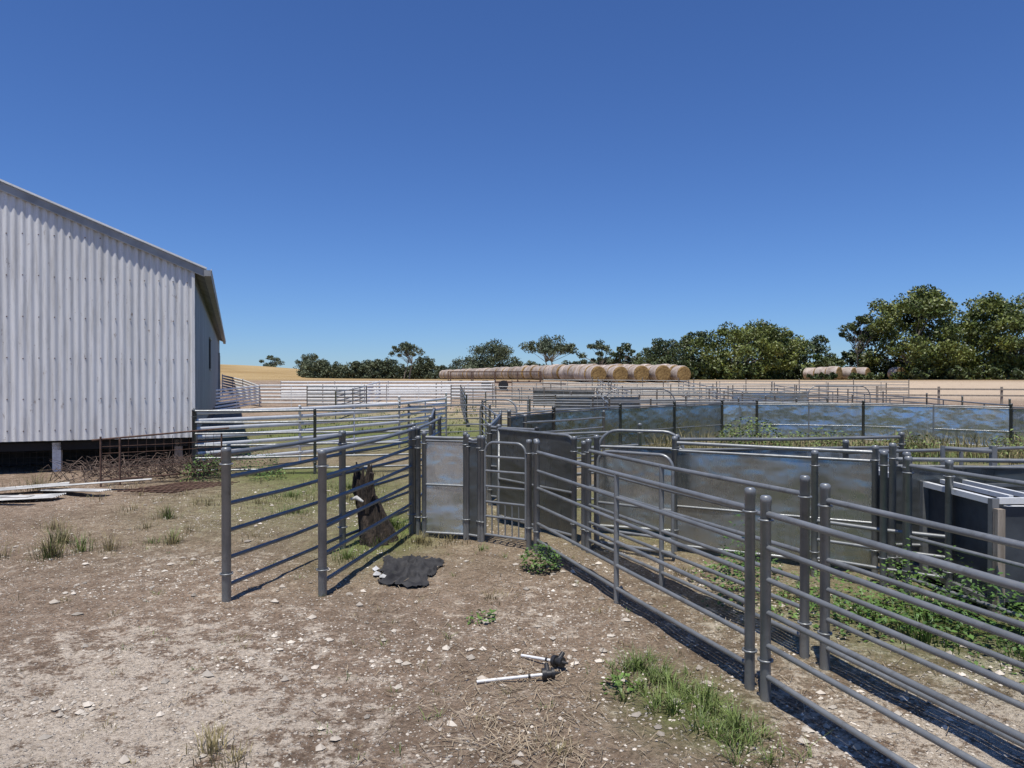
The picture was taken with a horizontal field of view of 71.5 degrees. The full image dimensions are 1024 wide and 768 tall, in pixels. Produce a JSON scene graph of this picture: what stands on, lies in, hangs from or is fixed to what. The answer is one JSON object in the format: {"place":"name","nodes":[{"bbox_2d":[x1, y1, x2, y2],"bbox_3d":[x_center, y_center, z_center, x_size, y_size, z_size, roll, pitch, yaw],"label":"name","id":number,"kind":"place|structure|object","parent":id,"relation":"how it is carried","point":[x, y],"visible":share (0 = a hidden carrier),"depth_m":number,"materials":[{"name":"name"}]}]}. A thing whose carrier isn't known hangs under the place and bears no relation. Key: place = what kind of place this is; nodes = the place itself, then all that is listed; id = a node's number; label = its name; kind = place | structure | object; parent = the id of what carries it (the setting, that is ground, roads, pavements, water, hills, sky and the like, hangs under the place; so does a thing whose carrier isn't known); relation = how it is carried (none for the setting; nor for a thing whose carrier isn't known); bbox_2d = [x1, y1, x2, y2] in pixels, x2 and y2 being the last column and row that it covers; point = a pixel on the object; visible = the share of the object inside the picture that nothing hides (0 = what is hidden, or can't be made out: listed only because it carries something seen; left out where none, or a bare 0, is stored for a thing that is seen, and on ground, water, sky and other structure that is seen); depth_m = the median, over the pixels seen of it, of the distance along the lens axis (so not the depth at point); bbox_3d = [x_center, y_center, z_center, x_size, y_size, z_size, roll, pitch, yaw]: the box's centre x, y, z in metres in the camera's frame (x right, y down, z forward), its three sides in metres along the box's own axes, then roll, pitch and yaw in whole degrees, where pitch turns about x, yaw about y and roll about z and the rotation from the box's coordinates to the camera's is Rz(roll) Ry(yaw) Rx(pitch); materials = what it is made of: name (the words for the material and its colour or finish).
{"place":"outdoors","nodes":[
{"label":"outdoors","id":0,"kind":"place"},
{"bbox_2d":[0,364,1023,767],"bbox_3d":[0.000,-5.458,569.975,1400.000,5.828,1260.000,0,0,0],"label":"ground","id":1,"kind":"structure","parent":0,"point":[60,626],"depth_m":4.30,"materials":[{"name":"soil"}]},
{"bbox_2d":[0,478,151,500],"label":"scrap iron sheets","id":2,"kind":"object","parent":1,"relation":"on","point":[18,497],"visible":1,"depth_m":9.88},
{"bbox_2d":[0,179,225,472],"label":"shearing shed","id":3,"kind":"structure","parent":1,"relation":"on","point":[107,331],"depth_m":12.45,"materials":[{"name":"metal"}]},
{"bbox_2d":[37,449,245,482],"bbox_3d":[-5.902,1.302,11.524,3.037,0.401,2.046,0,0,-18],"label":"dead brush pile","id":4,"kind":"object","parent":1,"relation":"on","point":[124,471],"visible":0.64,"depth_m":11.25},
{"bbox_2d":[92,427,228,486],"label":"rusty gate","id":5,"kind":"structure","parent":1,"relation":"on","point":[100,439],"depth_m":10.83,"materials":[{"name":"metal"}]},
{"bbox_2d":[117,481,239,493],"bbox_3d":[-4.751,1.485,10.271,0.779,0.033,1.487,0,1,37],"label":"rusty grate","id":6,"kind":"object","parent":1,"relation":"on","point":[174,486],"visible":0.97,"depth_m":10.19,"materials":[{"name":"metal"}]},
{"bbox_2d":[192,408,196,477],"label":"sheep yard panel","id":7,"kind":"object","parent":1,"relation":"on","point":[194,427],"visible":0.76,"depth_m":11.49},
{"bbox_2d":[179,441,284,481],"bbox_3d":[-4.394,1.245,11.629,1.616,0.578,1.553,0,0,0],"label":"leafy shrub","id":8,"kind":"object","parent":1,"relation":"on","point":[241,461],"visible":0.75,"depth_m":11.41,"materials":[{"name":"green plant"}]},
{"bbox_2d":[222,374,242,401],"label":"sheep yard panel","id":9,"kind":"object","parent":1,"relation":"on","point":[232,380],"visible":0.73,"depth_m":37.69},
{"bbox_2d":[215,385,259,409],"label":"sheep yard panel","id":10,"kind":"object","parent":1,"relation":"on","point":[236,397],"visible":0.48,"depth_m":32.35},
{"bbox_2d":[197,407,298,463],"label":"sheep yard panel","id":11,"kind":"object","parent":1,"relation":"on","point":[265,425],"visible":0.51,"depth_m":12.87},
{"bbox_2d":[195,408,316,473],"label":"sheep yard panel","id":12,"kind":"object","parent":1,"relation":"on","point":[314,415],"visible":0.84,"depth_m":11.71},
{"bbox_2d":[219,430,347,601],"bbox_3d":[-1.830,1.063,5.918,0.097,1.235,1.743,0,0,16],"label":"sheep yard panel","id":13,"kind":"object","parent":1,"relation":"on","point":[227,529],"visible":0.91,"depth_m":5.49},
{"bbox_2d":[259,384,321,406],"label":"sheep yard panel","id":14,"kind":"object","parent":1,"relation":"on","point":[291,395],"visible":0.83,"depth_m":35.42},
{"bbox_2d":[280,381,333,400],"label":"sheep yard panel","id":15,"kind":"object","parent":1,"relation":"on","point":[302,387],"visible":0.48,"depth_m":40.04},
{"bbox_2d":[306,385,366,407],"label":"sheep yard panel","id":16,"kind":"object","parent":1,"relation":"on","point":[307,389],"visible":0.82,"depth_m":34.08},
{"bbox_2d":[298,401,400,460],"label":"sheep yard panel","id":17,"kind":"object","parent":1,"relation":"on","point":[354,426],"visible":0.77,"depth_m":14.89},
{"bbox_2d":[322,384,385,405],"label":"sheep yard panel","id":18,"kind":"object","parent":1,"relation":"on","point":[354,394],"visible":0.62,"depth_m":35.24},
{"bbox_2d":[334,381,387,397],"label":"sheep yard panel","id":19,"kind":"object","parent":1,"relation":"on","point":[361,382],"visible":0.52,"depth_m":40.18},
{"bbox_2d":[316,428,415,596],"bbox_3d":[-1.220,1.074,6.298,0.099,1.235,2.155,0,0,11],"label":"sheep yard panel","id":20,"kind":"object","parent":1,"relation":"on","point":[322,569],"visible":0.94,"depth_m":5.77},
{"bbox_2d":[350,462,398,546],"bbox_3d":[-1.331,1.177,6.948,0.483,0.844,0.359,0,0,0],"label":"decayed tree stump","id":21,"kind":"object","parent":1,"relation":"on","point":[371,515],"visible":0.78,"depth_m":6.87,"materials":[{"name":"brown wood"}]},
{"bbox_2d":[316,407,435,468],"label":"sheep yard panel","id":22,"kind":"object","parent":1,"relation":"on","point":[361,410],"visible":0.65,"depth_m":12.09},
{"bbox_2d":[337,423,415,536],"bbox_3d":[-1.375,1.060,7.483,0.090,1.231,1.703,0,0,16],"label":"sheep yard panel","id":23,"kind":"object","parent":1,"relation":"on","point":[410,425],"visible":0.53,"depth_m":7.50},
{"bbox_2d":[388,341,425,378],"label":"eucalyptus tree","id":24,"kind":"object","parent":1,"relation":"on","point":[406,348],"visible":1,"depth_m":114.73,"materials":[{"name":"green plant"}]},
{"bbox_2d":[372,554,443,586],"bbox_3d":[-0.854,1.524,5.945,0.710,0.081,1.121,0,0,0],"label":"discarded cloth","id":25,"kind":"object","parent":1,"relation":"on","point":[414,570],"visible":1,"depth_m":5.83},
{"bbox_2d":[388,381,440,400],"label":"sheep yard panel","id":26,"kind":"object","parent":1,"relation":"on","point":[413,387],"visible":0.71,"depth_m":40.30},
{"bbox_2d":[386,384,451,406],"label":"sheep yard panel","id":27,"kind":"object","parent":1,"relation":"on","point":[418,392],"visible":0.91,"depth_m":35.07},
{"bbox_2d":[398,392,446,440],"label":"sheep yard panel","id":28,"kind":"object","parent":1,"relation":"on","point":[421,417],"visible":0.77,"depth_m":18.27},
{"bbox_2d":[412,416,441,531],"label":"sheep yard panel","id":29,"kind":"object","parent":1,"relation":"on","point":[439,424],"visible":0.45,"depth_m":8.09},
{"bbox_2d":[407,400,482,444],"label":"sheep yard panel","id":30,"kind":"object","parent":1,"relation":"on","point":[446,418],"visible":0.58,"depth_m":17.67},
{"bbox_2d":[441,381,494,398],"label":"sheep yard panel","id":31,"kind":"object","parent":1,"relation":"on","point":[469,387],"visible":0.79,"depth_m":40.44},
{"bbox_2d":[463,338,521,368],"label":"eucalyptus tree","id":32,"kind":"object","parent":1,"relation":"on","point":[499,352],"visible":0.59,"depth_m":106.73,"materials":[{"name":"green plant"}]},
{"bbox_2d":[479,399,516,438],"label":"arched gate","id":33,"kind":"structure","parent":1,"relation":"on","point":[480,411],"depth_m":15.51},
{"bbox_2d":[414,424,599,550],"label":"gate posts","id":34,"kind":"object","parent":1,"relation":"on","point":[418,447],"visible":0.69,"depth_m":6.83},
{"bbox_2d":[420,431,467,539],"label":"sheeted drafting gate","id":35,"kind":"structure","parent":34,"relation":"attached to","point":[444,485],"depth_m":7.08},
{"bbox_2d":[465,434,480,541],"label":"sheeted drafting gate","id":36,"kind":"structure","parent":34,"relation":"attached to","point":[473,487],"depth_m":7.00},
{"bbox_2d":[484,441,526,540],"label":"slide gate","id":37,"kind":"structure","parent":34,"relation":"attached to","point":[486,501],"depth_m":6.80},
{"bbox_2d":[497,427,571,536],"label":"sheeted swing gate","id":38,"kind":"structure","parent":34,"relation":"attached to","point":[559,444],"depth_m":7.37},
{"bbox_2d":[448,371,565,388],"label":"farm trailer","id":39,"kind":"object","parent":1,"relation":"on","point":[503,383],"visible":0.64,"depth_m":49.02,"materials":[{"name":"metal"}]},
{"bbox_2d":[1,490,1023,767],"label":"straw litter","id":40,"kind":"object","parent":1,"relation":"on","point":[511,746],"visible":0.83,"depth_m":3.43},
{"bbox_2d":[487,424,538,505],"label":"sheeted yard panel","id":41,"kind":"object","parent":1,"relation":"on","point":[492,462],"visible":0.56,"depth_m":8.98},
{"bbox_2d":[477,662,560,682],"bbox_3d":[0.037,1.534,3.756,0.447,0.079,0.088,0,0,-12],"label":"electric fence post","id":42,"kind":"object","parent":1,"relation":"on","point":[546,672],"visible":0.99,"depth_m":3.75,"materials":[{"name":"white plastic"}]},
{"bbox_2d":[495,386,543,407],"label":"sheep yard panel","id":43,"kind":"object","parent":1,"relation":"on","point":[519,393],"visible":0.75,"depth_m":33.07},
{"bbox_2d":[485,392,554,416],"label":"sheep yard panel","id":44,"kind":"object","parent":1,"relation":"on","point":[518,400],"visible":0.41,"depth_m":26.99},
{"bbox_2d":[439,364,606,382],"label":"round hay bale row","id":45,"kind":"object","parent":1,"relation":"on","point":[580,372],"visible":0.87,"depth_m":67.88,"materials":[{"name":"plant"}]},
{"bbox_2d":[296,356,759,379],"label":"distant tree belt","id":46,"kind":"object","parent":1,"relation":"on","point":[386,368],"visible":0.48,"depth_m":121.59,"materials":[{"name":"green plant"}]},
{"bbox_2d":[467,398,591,424],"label":"sheep yard panel","id":47,"kind":"object","parent":1,"relation":"on","point":[527,404],"visible":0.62,"depth_m":22.80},
{"bbox_2d":[507,406,555,432],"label":"sheeted yard panel","id":48,"kind":"object","parent":1,"relation":"on","point":[514,421],"visible":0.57,"depth_m":12.90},
{"bbox_2d":[518,540,563,573],"bbox_3d":[0.242,1.439,5.955,0.381,0.246,0.382,0,0,0],"label":"weed plant","id":49,"kind":"object","parent":1,"relation":"on","point":[549,562],"visible":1,"depth_m":5.91,"materials":[{"name":"green plant"}]},
{"bbox_2d":[521,651,567,667],"bbox_3d":[0.182,1.528,3.987,0.330,0.085,0.088,0,1,35],"label":"electric fence post","id":50,"kind":"object","parent":1,"relation":"on","point":[559,660],"visible":1,"depth_m":3.92,"materials":[{"name":"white plastic"}]},
{"bbox_2d":[518,334,579,364],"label":"eucalyptus tree","id":51,"kind":"object","parent":1,"relation":"on","point":[548,346],"visible":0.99,"depth_m":101.39,"materials":[{"name":"green plant"}]},
{"bbox_2d":[522,410,605,467],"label":"sheep yard panel","id":52,"kind":"object","parent":1,"relation":"on","point":[525,422],"visible":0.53,"depth_m":11.91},
{"bbox_2d":[533,387,594,409],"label":"sheep yard panel","id":53,"kind":"object","parent":1,"relation":"on","point":[563,392],"visible":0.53,"depth_m":32.62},
{"bbox_2d":[555,403,621,453],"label":"sheeted yard panel","id":54,"kind":"object","parent":1,"relation":"on","point":[613,419],"visible":0.65,"depth_m":14.50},
{"bbox_2d":[535,423,641,500],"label":"sheep yard panel","id":55,"kind":"object","parent":1,"relation":"on","point":[604,432],"visible":0.25,"depth_m":8.77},
{"bbox_2d":[529,398,649,411],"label":"sheep yard panel","id":56,"kind":"object","parent":1,"relation":"on","point":[530,402],"visible":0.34,"depth_m":20.15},
{"bbox_2d":[577,339,615,364],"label":"eucalyptus tree","id":57,"kind":"object","parent":1,"relation":"on","point":[598,346],"visible":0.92,"depth_m":99.83,"materials":[{"name":"green plant"}]},
{"bbox_2d":[555,394,639,411],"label":"sheep yard panel","id":58,"kind":"object","parent":1,"relation":"on","point":[600,398],"visible":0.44,"depth_m":24.54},
{"bbox_2d":[577,364,627,382],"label":"round hay bale row","id":59,"kind":"object","parent":1,"relation":"on","point":[614,372],"visible":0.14,"depth_m":57.09,"materials":[{"name":"plant"}]},
{"bbox_2d":[610,342,640,363],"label":"eucalyptus tree","id":60,"kind":"object","parent":1,"relation":"on","point":[621,350],"visible":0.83,"depth_m":99.62,"materials":[{"name":"green plant"}]},
{"bbox_2d":[609,364,648,381],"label":"round hay bale row","id":61,"kind":"object","parent":1,"relation":"on","point":[637,372],"visible":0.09,"depth_m":57.66,"materials":[{"name":"plant"}]},
{"bbox_2d":[596,450,674,553],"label":"sheeted swing gate","id":62,"kind":"structure","parent":1,"relation":"on","point":[644,494],"depth_m":6.39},
{"bbox_2d":[592,396,684,409],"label":"sheep yard panel","id":63,"kind":"object","parent":1,"relation":"on","point":[593,405],"visible":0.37,"depth_m":22.16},
{"bbox_2d":[603,388,674,404],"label":"arched gate","id":64,"kind":"structure","parent":1,"relation":"on","point":[640,389],"depth_m":22.54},
{"bbox_2d":[599,429,684,531],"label":"sheeted swing gate","id":65,"kind":"structure","parent":1,"relation":"on","point":[646,516],"depth_m":7.21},
{"bbox_2d":[532,440,757,690],"bbox_3d":[0.730,1.108,5.118,0.079,1.165,3.128,0,0,-19],"label":"sheep yard panel","id":66,"kind":"object","parent":1,"relation":"on","point":[749,650],"visible":0.94,"depth_m":4.35,"materials":[{"name":"metal"}]},
{"bbox_2d":[623,364,670,381],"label":"round hay bale row","id":67,"kind":"object","parent":1,"relation":"on","point":[659,372],"visible":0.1,"depth_m":58.03,"materials":[{"name":"plant"}]},
{"bbox_2d":[622,401,676,444],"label":"sheeted yard panel","id":68,"kind":"object","parent":1,"relation":"on","point":[650,417],"visible":0.77,"depth_m":16.05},
{"bbox_2d":[632,337,691,364],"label":"eucalyptus tree","id":69,"kind":"object","parent":1,"relation":"on","point":[652,354],"visible":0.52,"depth_m":90.44,"materials":[{"name":"green plant"}]},
{"bbox_2d":[642,378,692,394],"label":"sheep yard panel","id":70,"kind":"object","parent":1,"relation":"on","point":[665,388],"visible":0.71,"depth_m":44.94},
{"bbox_2d":[662,364,690,381],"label":"round hay bale row","id":71,"kind":"object","parent":1,"relation":"on","point":[681,372],"visible":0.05,"depth_m":58.49,"materials":[{"name":"plant"}]},
{"bbox_2d":[671,330,718,379],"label":"eucalyptus tree","id":72,"kind":"object","parent":1,"relation":"on","point":[689,336],"visible":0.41,"depth_m":83.27,"materials":[{"name":"green plant"}]},
{"bbox_2d":[584,439,811,659],"bbox_3d":[1.185,1.093,5.283,0.078,1.162,2.713,0,0,-22],"label":"sheep yard panel","id":73,"kind":"object","parent":1,"relation":"on","point":[804,496],"visible":0.78,"depth_m":4.80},
{"bbox_2d":[676,400,723,441],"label":"sheeted yard panel","id":74,"kind":"object","parent":1,"relation":"on","point":[697,418],"visible":0.74,"depth_m":17.09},
{"bbox_2d":[670,384,731,401],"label":"sheep yard panel","id":75,"kind":"object","parent":1,"relation":"on","point":[701,397],"visible":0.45,"depth_m":35.64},
{"bbox_2d":[702,514,759,613],"bbox_3d":[1.574,1.243,5.058,0.406,0.656,0.745,0,0,28],"label":"weed plant","id":76,"kind":"object","parent":1,"relation":"on","point":[722,586],"visible":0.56,"depth_m":5.06,"materials":[{"name":"green plant"}]},
{"bbox_2d":[723,400,758,437],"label":"sheeted yard panel","id":77,"kind":"object","parent":1,"relation":"on","point":[732,411],"visible":0.71,"depth_m":17.81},
{"bbox_2d":[683,318,805,379],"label":"eucalyptus tree","id":78,"kind":"object","parent":1,"relation":"on","point":[762,340],"visible":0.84,"depth_m":76.29,"materials":[{"name":"green plant"}]},
{"bbox_2d":[466,538,1023,693],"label":"weed patch","id":79,"kind":"object","parent":1,"relation":"on","point":[925,637],"visible":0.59,"depth_m":4.54,"materials":[{"name":"green plant"}]},
{"bbox_2d":[732,390,808,401],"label":"sheep yard panel","id":80,"kind":"object","parent":1,"relation":"on","point":[783,397],"visible":0.36,"depth_m":28.89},
{"bbox_2d":[670,436,879,573],"bbox_3d":[2.240,1.084,6.198,1.725,1.195,0.079,0,0,26],"label":"sheeted yard panel","id":81,"kind":"object","parent":1,"relation":"on","point":[852,480],"visible":0.71,"depth_m":6.17,"materials":[{"name":"metal"}]},
{"bbox_2d":[674,432,905,467],"bbox_3d":[2.800,1.078,7.108,2.516,1.178,0.082,0,0,-9],"label":"sheeted yard panel","id":82,"kind":"object","parent":1,"relation":"on","point":[900,438],"visible":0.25,"depth_m":7.13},
{"bbox_2d":[759,331,822,379],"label":"eucalyptus tree","id":83,"kind":"object","parent":1,"relation":"on","point":[807,343],"visible":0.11,"depth_m":79.93,"materials":[{"name":"green plant"}]},
{"bbox_2d":[758,400,864,444],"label":"sheeted yard panel","id":84,"kind":"object","parent":1,"relation":"on","point":[788,419],"visible":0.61,"depth_m":17.58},
{"bbox_2d":[796,335,838,362],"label":"eucalyptus tree","id":85,"kind":"object","parent":1,"relation":"on","point":[819,349],"visible":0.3,"depth_m":83.39,"materials":[{"name":"green plant"}]},
{"bbox_2d":[803,366,842,379],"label":"round hay bale row","id":86,"kind":"object","parent":1,"relation":"on","point":[828,370],"visible":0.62,"depth_m":72.76,"materials":[{"name":"plant"}]},
{"bbox_2d":[654,349,1023,379],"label":"scrub bushes","id":87,"kind":"object","parent":1,"relation":"on","point":[958,372],"visible":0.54,"depth_m":76.71,"materials":[{"name":"green plant"}]},
{"bbox_2d":[828,382,886,402],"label":"sheep yard panel","id":88,"kind":"object","parent":1,"relation":"on","point":[851,391],"visible":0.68,"depth_m":38.35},
{"bbox_2d":[836,314,879,367],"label":"eucalyptus tree","id":89,"kind":"object","parent":1,"relation":"on","point":[853,327],"visible":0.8,"depth_m":78.93,"materials":[{"name":"green plant"}]},
{"bbox_2d":[711,414,1023,462],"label":"leafy shrub","id":90,"kind":"object","parent":1,"relation":"on","point":[765,431],"visible":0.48,"depth_m":14.51,"materials":[{"name":"green plant"}]},
{"bbox_2d":[853,379,908,395],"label":"sheep yard panel","id":91,"kind":"object","parent":1,"relation":"on","point":[879,387],"visible":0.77,"depth_m":43.23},
{"bbox_2d":[810,450,955,598],"bbox_3d":[2.825,1.117,5.483,1.013,1.153,0.082,0,1,36],"label":"sheep yard panel","id":92,"kind":"object","parent":1,"relation":"on","point":[947,536],"visible":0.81,"depth_m":5.49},
{"bbox_2d":[851,394,927,404],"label":"sheep yard panel","id":93,"kind":"object","parent":1,"relation":"on","point":[926,402],"visible":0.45,"depth_m":23.80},
{"bbox_2d":[757,495,1023,767],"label":"sheep yard panel","id":94,"kind":"object","parent":1,"relation":"on","point":[767,517],"visible":0.95,"depth_m":2.90,"materials":[{"name":"metal"}]},
{"bbox_2d":[878,451,910,588],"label":"gate posts","id":95,"kind":"object","parent":1,"relation":"on","point":[883,465],"visible":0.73,"depth_m":5.33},
{"bbox_2d":[849,284,985,379],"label":"eucalyptus tree","id":96,"kind":"object","parent":1,"relation":"on","point":[918,311],"visible":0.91,"depth_m":74.16,"materials":[{"name":"green plant"}]},
{"bbox_2d":[817,483,1023,747],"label":"sheep yard panel","id":97,"kind":"object","parent":1,"relation":"on","point":[826,504],"visible":0.86,"depth_m":3.40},
{"bbox_2d":[842,440,1023,465],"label":"sheep yard panel","id":98,"kind":"object","parent":1,"relation":"on","point":[846,446],"visible":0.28,"depth_m":6.74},
{"bbox_2d":[865,403,1012,446],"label":"sheeted yard panel","id":99,"kind":"object","parent":1,"relation":"on","point":[992,421],"visible":0.73,"depth_m":16.31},
{"bbox_2d":[876,386,1023,403],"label":"metal fence","id":100,"kind":"object","parent":1,"relation":"on","point":[1001,395],"visible":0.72,"depth_m":36.58,"materials":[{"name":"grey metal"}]},
{"bbox_2d":[878,446,1023,621],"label":"sheep handling crate","id":101,"kind":"object","parent":1,"relation":"on","point":[980,513],"visible":0.57,"depth_m":5.00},
{"bbox_2d":[887,443,1023,579],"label":"sheeted yard panel","id":102,"kind":"object","parent":1,"relation":"on","point":[918,476],"visible":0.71,"depth_m":5.58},
{"bbox_2d":[902,456,1023,618],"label":"sheep yard panel","id":103,"kind":"object","parent":1,"relation":"on","point":[909,466],"visible":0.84,"depth_m":4.97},
{"bbox_2d":[954,291,1023,379],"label":"eucalyptus tree","id":104,"kind":"object","parent":1,"relation":"on","point":[1005,345],"visible":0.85,"depth_m":73.19,"materials":[{"name":"green plant"}]},
{"bbox_2d":[1012,407,1023,445],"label":"sheeted yard panel","id":105,"kind":"object","parent":1,"relation":"on","point":[1018,420],"visible":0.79,"depth_m":15.47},
{"bbox_2d":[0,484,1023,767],"bbox_3d":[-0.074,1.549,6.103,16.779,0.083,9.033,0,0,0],"label":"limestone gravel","id":106,"kind":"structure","parent":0,"point":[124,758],"depth_m":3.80,"materials":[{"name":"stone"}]},
{"bbox_2d":[0,427,1023,767],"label":"dry seeding grass","id":107,"kind":"structure","parent":0,"point":[210,743],"depth_m":7.10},
{"bbox_2d":[0,0,1023,378],"label":"sky","id":108,"kind":"structure","parent":0,"point":[354,180],"materials":[{"name":"blue"}]},
{"bbox_2d":[26,404,1023,767],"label":"green grass","id":109,"kind":"structure","parent":0,"point":[732,714],"depth_m":3.62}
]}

